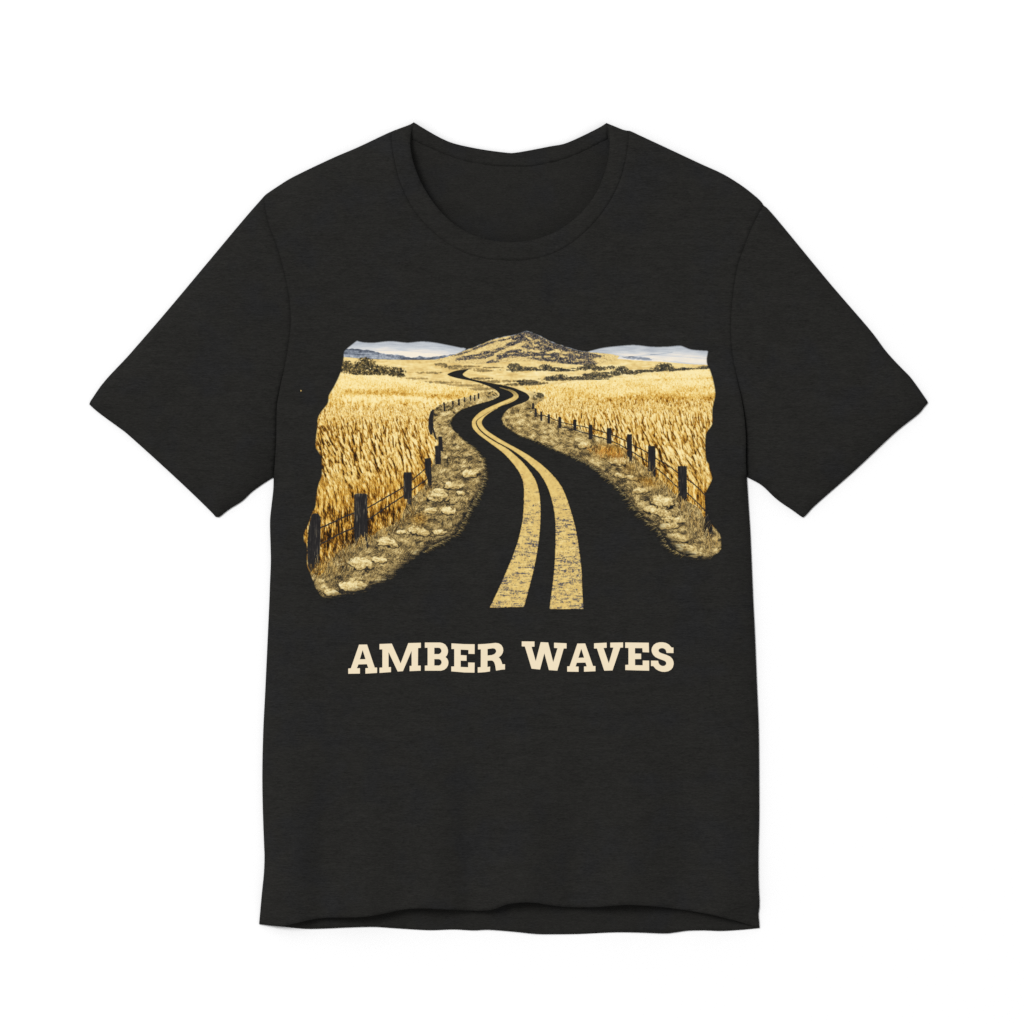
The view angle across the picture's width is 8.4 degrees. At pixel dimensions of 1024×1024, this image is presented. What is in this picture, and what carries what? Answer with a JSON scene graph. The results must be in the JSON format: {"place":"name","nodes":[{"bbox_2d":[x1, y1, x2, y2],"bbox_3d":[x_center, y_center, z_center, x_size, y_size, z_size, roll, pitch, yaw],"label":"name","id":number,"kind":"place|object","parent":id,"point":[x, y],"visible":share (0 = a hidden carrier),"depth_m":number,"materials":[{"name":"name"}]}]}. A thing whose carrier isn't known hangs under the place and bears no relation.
{"place":"outdoors","nodes":[
{"label":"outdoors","id":0,"kind":"place"},
{"bbox_2d":[90,122,927,933],"bbox_3d":[-0.003,0.016,6.990,0.840,0.028,0.813,0,90,0],"label":"shirt","id":1,"kind":"object","parent":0,"point":[510,434],"visible":1,"depth_m":6.99,"materials":[{"name":"fabric"}]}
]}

